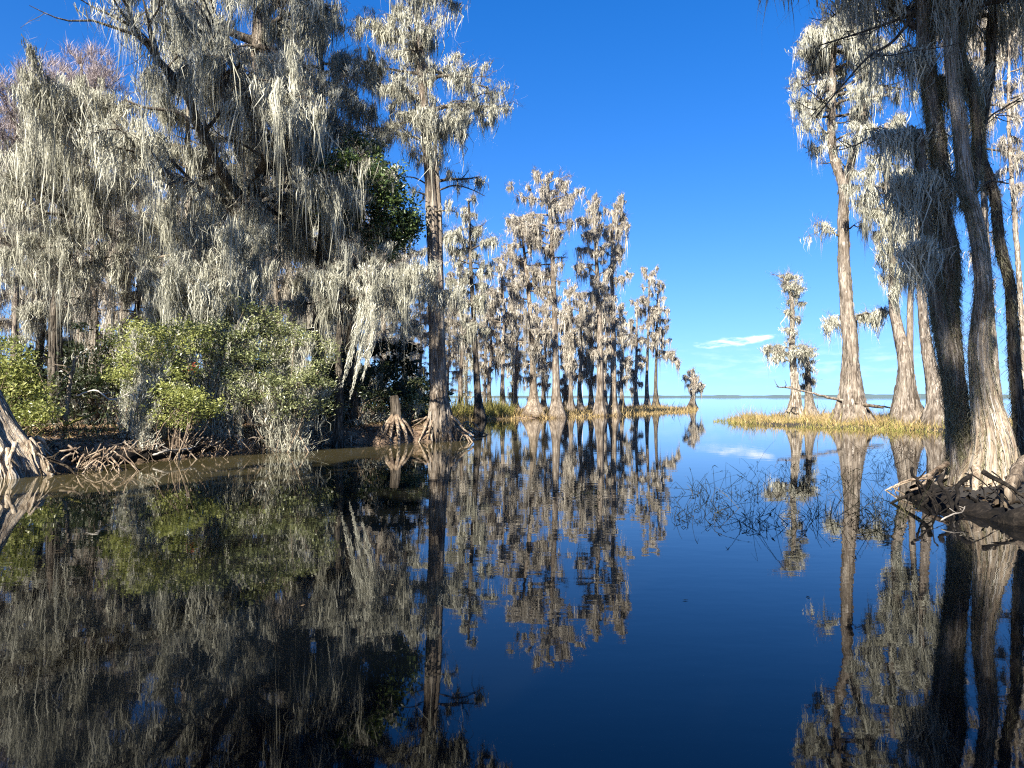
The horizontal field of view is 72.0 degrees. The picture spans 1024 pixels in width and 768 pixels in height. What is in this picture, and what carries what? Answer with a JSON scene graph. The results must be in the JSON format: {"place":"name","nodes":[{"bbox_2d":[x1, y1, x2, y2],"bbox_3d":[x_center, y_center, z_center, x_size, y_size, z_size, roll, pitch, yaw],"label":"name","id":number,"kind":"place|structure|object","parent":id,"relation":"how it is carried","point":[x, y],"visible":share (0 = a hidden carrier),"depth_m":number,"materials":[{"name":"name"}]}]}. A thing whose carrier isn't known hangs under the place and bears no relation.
{"place":"outdoors","nodes":[
{"label":"outdoors","id":0,"kind":"place"},
{"bbox_2d":[405,371,517,417],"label":"marsh grass","id":1,"kind":"structure","parent":0,"point":[493,408],"depth_m":54.95,"materials":[{"name":"green plant"}]},
{"bbox_2d":[0,397,1023,767],"bbox_3d":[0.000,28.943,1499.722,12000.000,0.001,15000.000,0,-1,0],"label":"water","id":2,"kind":"structure","parent":0,"point":[484,601],"depth_m":5.69,"materials":[{"name":"blue liquid"}]},
{"bbox_2d":[547,465,817,527],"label":"reeds","id":3,"kind":"object","parent":2,"relation":"in","point":[724,509],"visible":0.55,"depth_m":11.28,"materials":[{"name":"plant"}]},
{"bbox_2d":[681,367,705,407],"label":"cypress tree","id":4,"kind":"object","parent":2,"relation":"in","point":[693,386],"visible":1,"depth_m":102.77,"materials":[{"name":"grey plant"}]},
{"bbox_2d":[682,437,935,533],"bbox_3d":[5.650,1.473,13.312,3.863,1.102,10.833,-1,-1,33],"label":"reeds","id":5,"kind":"object","parent":2,"relation":"in","point":[816,509],"visible":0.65,"depth_m":10.16,"materials":[{"name":"plant"}]},
{"bbox_2d":[713,388,1011,432],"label":"marsh grass","id":6,"kind":"structure","parent":2,"relation":"on","point":[821,417],"depth_m":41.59,"materials":[{"name":"yellow plant"}]},
{"bbox_2d":[852,428,925,473],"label":"reeds","id":7,"kind":"object","parent":2,"relation":"in","point":[896,453],"visible":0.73,"depth_m":19.20,"materials":[{"name":"plant"}]},
{"bbox_2d":[0,0,1023,395],"label":"sky","id":8,"kind":"structure","parent":0,"point":[680,108],"materials":[{"name":"blue"}]},
{"bbox_2d":[3,406,1023,509],"bbox_3d":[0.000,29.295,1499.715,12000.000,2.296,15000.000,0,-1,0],"label":"ground","id":9,"kind":"structure","parent":0,"point":[416,437],"depth_m":21.95,"materials":[{"name":"soil"}]},
{"bbox_2d":[0,151,19,338],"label":"cypress tree","id":10,"kind":"object","parent":9,"relation":"on","point":[6,324],"visible":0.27,"depth_m":30.74,"materials":[{"name":"grey plant"}]},
{"bbox_2d":[0,100,66,407],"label":"cypress tree","id":11,"kind":"object","parent":9,"relation":"on","point":[11,298],"visible":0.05,"depth_m":39.99,"materials":[{"name":"grey plant"}]},
{"bbox_2d":[0,329,71,434],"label":"shrub","id":12,"kind":"object","parent":9,"relation":"on","point":[33,417],"visible":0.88,"depth_m":18.41,"materials":[{"name":"green plant"}]},
{"bbox_2d":[0,43,71,405],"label":"bare tree","id":13,"kind":"object","parent":9,"relation":"on","point":[5,100],"visible":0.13,"depth_m":37.65,"materials":[{"name":"grey plant"}]},
{"bbox_2d":[0,149,72,405],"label":"cypress tree","id":14,"kind":"object","parent":9,"relation":"on","point":[15,282],"visible":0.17,"depth_m":32.54,"materials":[{"name":"grey plant"}]},
{"bbox_2d":[0,390,92,478],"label":"cypress tree","id":15,"kind":"object","parent":9,"relation":"on","point":[22,454],"visible":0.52,"depth_m":15.15,"materials":[{"name":"grey plant"}]},
{"bbox_2d":[0,338,127,418],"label":"shrub","id":16,"kind":"object","parent":9,"relation":"on","point":[65,343],"visible":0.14,"depth_m":31.97,"materials":[{"name":"green plant"}]},
{"bbox_2d":[49,347,90,427],"bbox_3d":[-12.222,0.076,19.421,1.037,2.290,0.819,-1,-1,37],"label":"dead snag","id":17,"kind":"object","parent":9,"relation":"on","point":[68,390],"visible":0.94,"depth_m":19.50,"materials":[{"name":"brown wood"}]},
{"bbox_2d":[44,222,105,369],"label":"cypress tree","id":18,"kind":"object","parent":9,"relation":"on","point":[69,336],"visible":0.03,"depth_m":43.09,"materials":[{"name":"grey plant"}]},
{"bbox_2d":[0,33,159,422],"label":"cypress tree","id":19,"kind":"object","parent":9,"relation":"on","point":[55,161],"visible":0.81,"depth_m":24.92,"materials":[{"name":"grey plant"}]},
{"bbox_2d":[39,31,128,357],"bbox_3d":[-24.593,-8.447,39.924,6.451,23.796,5.584,0,-1,0],"label":"bare tree","id":20,"kind":"object","parent":9,"relation":"on","point":[104,69],"visible":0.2,"depth_m":39.63,"materials":[{"name":"grey plant"}]},
{"bbox_2d":[40,319,129,424],"bbox_3d":[-14.347,0.166,23.495,2.394,4.815,3.051,0,-1,0],"label":"shrub","id":21,"kind":"object","parent":9,"relation":"on","point":[82,376],"visible":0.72,"depth_m":23.43,"materials":[{"name":"green plant"}]},
{"bbox_2d":[43,151,144,417],"bbox_3d":[-18.488,-4.283,30.982,4.214,13.921,3.654,0,-1,-1],"label":"cypress tree","id":22,"kind":"object","parent":9,"relation":"on","point":[95,332],"visible":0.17,"depth_m":30.91,"materials":[{"name":"grey plant"}]},
{"bbox_2d":[49,443,138,473],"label":"tree roots","id":23,"kind":"object","parent":9,"relation":"on","point":[108,452],"visible":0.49,"depth_m":16.30,"materials":[{"name":"brown wood"}]},
{"bbox_2d":[86,209,131,409],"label":"cypress tree","id":24,"kind":"object","parent":9,"relation":"on","point":[106,295],"visible":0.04,"depth_m":51.67,"materials":[{"name":"grey plant"}]},
{"bbox_2d":[49,444,214,464],"bbox_3d":[-9.624,1.756,18.328,0.661,0.572,4.541,-1,-1,33],"label":"fallen log","id":25,"kind":"object","parent":9,"relation":"on","point":[133,457],"visible":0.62,"depth_m":18.00,"materials":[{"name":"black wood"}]},
{"bbox_2d":[94,439,170,462],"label":"tree roots","id":26,"kind":"object","parent":9,"relation":"on","point":[132,446],"visible":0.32,"depth_m":18.36,"materials":[{"name":"brown plant"}]},
{"bbox_2d":[87,155,180,410],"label":"cypress tree","id":27,"kind":"object","parent":9,"relation":"on","point":[104,316],"visible":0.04,"depth_m":40.66,"materials":[{"name":"grey plant"}]},
{"bbox_2d":[108,177,166,369],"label":"cypress tree","id":28,"kind":"object","parent":9,"relation":"on","point":[129,296],"visible":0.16,"depth_m":33.56,"materials":[{"name":"grey plant"}]},
{"bbox_2d":[97,363,200,449],"bbox_3d":[-10.168,0.845,19.726,2.127,3.089,2.376,0,-1,18],"label":"shrub","id":29,"kind":"object","parent":9,"relation":"on","point":[141,431],"visible":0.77,"depth_m":19.28,"materials":[{"name":"grey plant"}]},
{"bbox_2d":[89,311,220,443],"bbox_3d":[-10.310,1.159,20.166,3.632,6.486,2.878,0,-1,0],"label":"shrub","id":30,"kind":"object","parent":9,"relation":"on","point":[161,355],"visible":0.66,"depth_m":19.91,"materials":[{"name":"green plant"}]},
{"bbox_2d":[125,30,237,424],"bbox_3d":[-11.159,-4.645,23.755,3.713,15.163,3.440,-1,-1,37],"label":"cypress tree","id":31,"kind":"object","parent":9,"relation":"on","point":[189,155],"visible":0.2,"depth_m":23.36,"materials":[{"name":"grey plant"}]},
{"bbox_2d":[135,379,237,460],"bbox_3d":[-8.988,1.017,19.494,1.883,2.303,2.206,-1,-1,33],"label":"shrub","id":32,"kind":"object","parent":9,"relation":"on","point":[195,398],"visible":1,"depth_m":19.26,"materials":[{"name":"green plant"}]},
{"bbox_2d":[22,0,389,425],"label":"cypress tree","id":33,"kind":"object","parent":9,"relation":"on","point":[274,88],"visible":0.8,"depth_m":22.43,"materials":[{"name":"grey plant"}]},
{"bbox_2d":[182,434,249,457],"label":"tree roots","id":34,"kind":"object","parent":9,"relation":"on","point":[213,437],"visible":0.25,"depth_m":20.38,"materials":[{"name":"brown wood"}]},
{"bbox_2d":[129,181,304,423],"bbox_3d":[-9.899,-1.923,23.196,5.085,9.967,4.791,-1,-1,45],"label":"cypress tree","id":35,"kind":"object","parent":9,"relation":"on","point":[244,271],"visible":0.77,"depth_m":22.40,"materials":[{"name":"grey plant"}]},
{"bbox_2d":[21,400,423,441],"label":"undergrowth","id":36,"kind":"object","parent":9,"relation":"on","point":[85,427],"visible":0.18,"depth_m":20.41,"materials":[{"name":"brown plant"}]},
{"bbox_2d":[20,415,430,465],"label":"leaf litter","id":37,"kind":"object","parent":9,"relation":"on","point":[84,435],"visible":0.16,"depth_m":20.23,"materials":[{"name":"brown plant"}]},
{"bbox_2d":[178,291,276,449],"bbox_3d":[-8.865,0.585,21.788,3.140,6.942,2.388,1,-1,-31],"label":"shrub","id":38,"kind":"object","parent":9,"relation":"on","point":[228,344],"visible":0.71,"depth_m":21.52,"materials":[{"name":"grey plant"}]},
{"bbox_2d":[190,361,266,420],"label":"shrub","id":39,"kind":"object","parent":9,"relation":"on","point":[201,380],"visible":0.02,"depth_m":27.50,"materials":[{"name":"green plant"}]},
{"bbox_2d":[31,418,427,460],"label":"undergrowth","id":40,"kind":"object","parent":9,"relation":"on","point":[244,425],"visible":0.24,"depth_m":21.22,"materials":[{"name":"brown plant"}]},
{"bbox_2d":[202,433,283,454],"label":"tree roots","id":41,"kind":"object","parent":9,"relation":"on","point":[234,451],"visible":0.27,"depth_m":21.07,"materials":[{"name":"brown plant"}]},
{"bbox_2d":[229,174,309,372],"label":"cypress tree","id":42,"kind":"object","parent":9,"relation":"on","point":[286,291],"visible":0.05,"depth_m":31.77,"materials":[{"name":"grey plant"}]},
{"bbox_2d":[211,304,343,452],"bbox_3d":[-7.208,1.675,22.178,4.099,8.528,3.371,0,-1,0],"label":"shrub","id":43,"kind":"object","parent":9,"relation":"on","point":[279,405],"visible":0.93,"depth_m":21.85,"materials":[{"name":"green plant"}]},
{"bbox_2d":[260,150,316,365],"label":"cypress tree","id":44,"kind":"object","parent":9,"relation":"on","point":[310,314],"visible":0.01,"depth_m":42.69,"materials":[{"name":"grey plant"}]},
{"bbox_2d":[296,225,335,362],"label":"cypress tree","id":45,"kind":"object","parent":9,"relation":"on","point":[315,234],"visible":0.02,"depth_m":51.76,"materials":[{"name":"grey plant"}]},
{"bbox_2d":[249,12,388,419],"bbox_3d":[-8.009,-6.322,29.222,6.008,19.265,5.275,0,-1,-24],"label":"cypress tree","id":46,"kind":"object","parent":9,"relation":"on","point":[340,59],"visible":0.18,"depth_m":28.94,"materials":[{"name":"grey plant"}]},
{"bbox_2d":[308,427,356,445],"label":"tree roots","id":47,"kind":"object","parent":9,"relation":"on","point":[330,435],"visible":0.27,"depth_m":24.85,"materials":[{"name":"brown wood"}]},
{"bbox_2d":[309,214,365,410],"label":"cypress tree","id":48,"kind":"object","parent":9,"relation":"on","point":[343,335],"visible":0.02,"depth_m":38.03,"materials":[{"name":"grey plant"}]},
{"bbox_2d":[307,372,381,414],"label":"shrub","id":49,"kind":"object","parent":9,"relation":"on","point":[332,396],"visible":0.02,"depth_m":32.12,"materials":[{"name":"green plant"}]},
{"bbox_2d":[293,127,430,424],"bbox_3d":[-5.923,-3.322,26.320,4.625,13.106,5.072,-1,-1,34],"label":"oak tree","id":50,"kind":"object","parent":9,"relation":"on","point":[386,188],"visible":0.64,"depth_m":26.25,"materials":[{"name":"green plant"}]},
{"bbox_2d":[320,358,412,426],"bbox_3d":[-5.582,0.825,27.414,3.548,3.881,2.741,0,-1,-24],"label":"shrub","id":51,"kind":"object","parent":9,"relation":"on","point":[371,395],"visible":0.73,"depth_m":27.24,"materials":[{"name":"green plant"}]},
{"bbox_2d":[355,210,380,365],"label":"cypress tree","id":52,"kind":"object","parent":9,"relation":"on","point":[378,325],"visible":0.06,"depth_m":56.59,"materials":[{"name":"grey plant"}]},
{"bbox_2d":[295,232,471,446],"bbox_3d":[-4.656,-1.136,23.502,6.280,8.993,4.667,-1,-1,28],"label":"cypress tree","id":53,"kind":"object","parent":9,"relation":"on","point":[367,282],"visible":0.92,"depth_m":23.39,"materials":[{"name":"grey plant"}]},
{"bbox_2d":[326,337,455,421],"bbox_3d":[-5.388,0.467,30.277,5.879,5.185,4.769,0,-1,19],"label":"shrub","id":54,"kind":"object","parent":9,"relation":"on","point":[410,347],"visible":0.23,"depth_m":30.19,"materials":[{"name":"green plant"}]},
{"bbox_2d":[364,208,417,411],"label":"cypress tree","id":55,"kind":"object","parent":9,"relation":"on","point":[385,332],"visible":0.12,"depth_m":44.03,"materials":[{"name":"grey plant"}]},
{"bbox_2d":[382,395,413,442],"bbox_3d":[-4.433,1.427,26.502,1.553,2.035,1.408,-1,-1,38],"label":"tree stump","id":56,"kind":"object","parent":9,"relation":"on","point":[396,418],"visible":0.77,"depth_m":26.33,"materials":[{"name":"brown wood"}]},
{"bbox_2d":[381,374,429,422],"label":"shrub","id":57,"kind":"object","parent":9,"relation":"on","point":[411,410],"visible":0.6,"depth_m":28.44,"materials":[{"name":"green plant"}]},
{"bbox_2d":[386,232,427,405],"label":"cypress tree","id":58,"kind":"object","parent":9,"relation":"on","point":[415,328],"visible":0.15,"depth_m":53.79,"materials":[{"name":"grey plant"}]},
{"bbox_2d":[398,286,428,400],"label":"cypress tree","id":59,"kind":"object","parent":9,"relation":"on","point":[424,338],"visible":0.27,"depth_m":63.66,"materials":[{"name":"grey plant"}]},
{"bbox_2d":[344,0,522,442],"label":"cypress tree","id":60,"kind":"object","parent":9,"relation":"on","point":[426,120],"visible":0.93,"depth_m":27.45,"materials":[{"name":"grey plant"}]},
{"bbox_2d":[444,304,460,396],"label":"cypress tree","id":61,"kind":"object","parent":9,"relation":"on","point":[449,341],"visible":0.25,"depth_m":69.86,"materials":[{"name":"grey plant"}]},
{"bbox_2d":[444,255,477,408],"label":"cypress tree","id":62,"kind":"object","parent":9,"relation":"on","point":[448,321],"visible":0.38,"depth_m":66.14,"materials":[{"name":"grey plant"}]},
{"bbox_2d":[456,312,478,407],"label":"cypress tree","id":63,"kind":"object","parent":9,"relation":"on","point":[466,380],"visible":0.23,"depth_m":77.87,"materials":[{"name":"grey plant"}]},
{"bbox_2d":[455,421,487,434],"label":"tree roots","id":64,"kind":"object","parent":9,"relation":"on","point":[468,428],"visible":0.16,"depth_m":31.22,"materials":[{"name":"brown wood"}]},
{"bbox_2d":[442,191,502,419],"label":"cypress tree","id":65,"kind":"object","parent":9,"relation":"on","point":[456,236],"visible":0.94,"depth_m":52.05,"materials":[{"name":"grey plant"}]},
{"bbox_2d":[476,313,501,405],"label":"cypress tree","id":66,"kind":"object","parent":9,"relation":"on","point":[484,358],"visible":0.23,"depth_m":83.90,"materials":[{"name":"grey plant"}]},
{"bbox_2d":[477,281,510,407],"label":"cypress tree","id":67,"kind":"object","parent":9,"relation":"on","point":[492,363],"visible":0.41,"depth_m":72.06,"materials":[{"name":"grey plant"}]},
{"bbox_2d":[476,250,519,405],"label":"cypress tree","id":68,"kind":"object","parent":9,"relation":"on","point":[499,296],"visible":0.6,"depth_m":68.12,"materials":[{"name":"grey plant"}]},
{"bbox_2d":[502,327,527,406],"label":"cypress tree","id":69,"kind":"object","parent":9,"relation":"on","point":[510,395],"visible":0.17,"depth_m":79.89,"materials":[{"name":"grey plant"}]},
{"bbox_2d":[506,276,525,411],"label":"cypress tree","id":70,"kind":"object","parent":9,"relation":"on","point":[516,375],"visible":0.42,"depth_m":76.20,"materials":[{"name":"grey plant"}]},
{"bbox_2d":[494,211,559,417],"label":"cypress tree","id":71,"kind":"object","parent":9,"relation":"on","point":[533,404],"visible":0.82,"depth_m":56.69,"materials":[{"name":"grey plant"}]},
{"bbox_2d":[521,313,543,399],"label":"cypress tree","id":72,"kind":"object","parent":9,"relation":"on","point":[527,369],"visible":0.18,"depth_m":83.73,"materials":[{"name":"grey plant"}]},
{"bbox_2d":[526,299,551,410],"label":"cypress tree","id":73,"kind":"object","parent":9,"relation":"on","point":[542,361],"visible":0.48,"depth_m":77.40,"materials":[{"name":"grey plant"}]},
{"bbox_2d":[503,164,587,417],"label":"cypress tree","id":74,"kind":"object","parent":9,"relation":"on","point":[562,206],"visible":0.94,"depth_m":56.57,"materials":[{"name":"grey plant"}]},
{"bbox_2d":[557,309,576,408],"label":"cypress tree","id":75,"kind":"object","parent":9,"relation":"on","point":[564,389],"visible":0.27,"depth_m":81.58,"materials":[{"name":"grey plant"}]},
{"bbox_2d":[558,281,585,410],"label":"cypress tree","id":76,"kind":"object","parent":9,"relation":"on","point":[568,292],"visible":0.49,"depth_m":74.08,"materials":[{"name":"grey plant"}]},
{"bbox_2d":[562,288,595,409],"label":"cypress tree","id":77,"kind":"object","parent":9,"relation":"on","point":[580,338],"visible":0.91,"depth_m":69.98,"materials":[{"name":"grey plant"}]},
{"bbox_2d":[578,301,605,410],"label":"cypress tree","id":78,"kind":"object","parent":9,"relation":"on","point":[591,342],"visible":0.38,"depth_m":71.69,"materials":[{"name":"grey plant"}]},
{"bbox_2d":[570,192,614,415],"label":"cypress tree","id":79,"kind":"object","parent":9,"relation":"on","point":[594,233],"visible":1,"depth_m":61.63,"materials":[{"name":"grey plant"}]},
{"bbox_2d":[600,276,617,407],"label":"cypress tree","id":80,"kind":"object","parent":9,"relation":"on","point":[606,352],"visible":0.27,"depth_m":79.69,"materials":[{"name":"grey plant"}]},
{"bbox_2d":[600,192,634,415],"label":"cypress tree","id":81,"kind":"object","parent":9,"relation":"on","point":[618,252],"visible":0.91,"depth_m":64.05,"materials":[{"name":"grey plant"}]},
{"bbox_2d":[615,301,633,407],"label":"cypress tree","id":82,"kind":"object","parent":9,"relation":"on","point":[624,362],"visible":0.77,"depth_m":83.78,"materials":[{"name":"grey plant"}]},
{"bbox_2d":[627,294,649,407],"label":"cypress tree","id":83,"kind":"object","parent":9,"relation":"on","point":[634,342],"visible":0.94,"depth_m":90.03,"materials":[{"name":"grey plant"}]},
{"bbox_2d":[453,393,833,419],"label":"marsh grass","id":84,"kind":"structure","parent":9,"relation":"on","point":[627,410],"depth_m":66.44,"materials":[{"name":"plant"}]},
{"bbox_2d":[634,265,665,407],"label":"cypress tree","id":85,"kind":"object","parent":9,"relation":"on","point":[646,300],"visible":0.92,"depth_m":90.89,"materials":[{"name":"grey plant"}]},
{"bbox_2d":[649,287,681,406],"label":"cypress tree","id":86,"kind":"object","parent":9,"relation":"on","point":[669,354],"visible":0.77,"depth_m":91.95,"materials":[{"name":"grey plant"}]},
{"bbox_2d":[757,267,811,420],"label":"cypress tree","id":87,"kind":"object","parent":9,"relation":"on","point":[794,290],"visible":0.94,"depth_m":46.85,"materials":[{"name":"grey plant"}]},
{"bbox_2d":[797,343,821,417],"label":"cypress tree","id":88,"kind":"object","parent":9,"relation":"on","point":[809,382],"visible":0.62,"depth_m":48.53,"materials":[{"name":"grey plant"}]},
{"bbox_2d":[784,3,918,423],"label":"cypress tree","id":89,"kind":"object","parent":9,"relation":"on","point":[851,387],"visible":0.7,"depth_m":41.91,"materials":[{"name":"grey plant"}]},
{"bbox_2d":[774,377,883,408],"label":"fallen pole","id":90,"kind":"object","parent":89,"relation":"attached to","point":[841,400],"visible":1,"depth_m":42.49,"materials":[{"name":"grey wood"}]},
{"bbox_2d":[839,107,923,425],"bbox_3d":[21.080,-6.141,39.229,4.990,19.076,4.011,1,-1,-27],"label":"cypress tree","id":91,"kind":"object","parent":9,"relation":"on","point":[906,399],"visible":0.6,"depth_m":39.00,"materials":[{"name":"grey plant"}]},
{"bbox_2d":[756,0,1023,489],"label":"cypress tree","id":92,"kind":"object","parent":9,"relation":"on","point":[993,447],"visible":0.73,"depth_m":12.07,"materials":[{"name":"grey plant"}]},
{"bbox_2d":[779,0,1023,491],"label":"cypress tree","id":93,"kind":"object","parent":9,"relation":"on","point":[924,192],"visible":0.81,"depth_m":12.51,"materials":[{"name":"grey plant"}]},
{"bbox_2d":[884,121,953,426],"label":"cypress tree","id":94,"kind":"object","parent":9,"relation":"on","point":[933,404],"visible":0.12,"depth_m":37.47,"materials":[{"name":"grey plant"}]},
{"bbox_2d":[890,467,1023,516],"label":"tree roots","id":95,"kind":"object","parent":9,"relation":"on","point":[967,477],"visible":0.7,"depth_m":10.55,"materials":[{"name":"black wood"}]},
{"bbox_2d":[905,483,1023,525],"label":"fallen log","id":96,"kind":"object","parent":9,"relation":"on","point":[1012,517],"visible":0.43,"depth_m":10.09,"materials":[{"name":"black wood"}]},
{"bbox_2d":[913,0,1023,455],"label":"cypress tree","id":97,"kind":"object","parent":9,"relation":"on","point":[1014,361],"visible":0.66,"depth_m":12.78,"materials":[{"name":"plant"}]},
{"bbox_2d":[934,14,1023,405],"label":"cypress tree","id":98,"kind":"object","parent":9,"relation":"on","point":[984,203],"visible":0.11,"depth_m":44.06,"materials":[{"name":"grey plant"}]},
{"bbox_2d":[943,482,1023,504],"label":"leaf litter","id":99,"kind":"object","parent":9,"relation":"on","point":[980,488],"visible":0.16,"depth_m":11.28,"materials":[{"name":"brown plant"}]},
{"bbox_2d":[967,5,1023,385],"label":"cypress tree","id":100,"kind":"object","parent":9,"relation":"on","point":[1016,190],"visible":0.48,"depth_m":36.08,"materials":[{"name":"grey plant"}]},
{"bbox_2d":[991,455,1023,507],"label":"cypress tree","id":101,"kind":"object","parent":9,"relation":"on","point":[1014,478],"visible":0.8,"depth_m":10.73,"materials":[{"name":"brown plant"}]},
{"bbox_2d":[389,394,1010,396],"bbox_3d":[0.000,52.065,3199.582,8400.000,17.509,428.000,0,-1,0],"label":"shore","id":102,"kind":"structure","parent":0,"point":[887,395],"depth_m":3005.59,"materials":[{"name":"green plant"}]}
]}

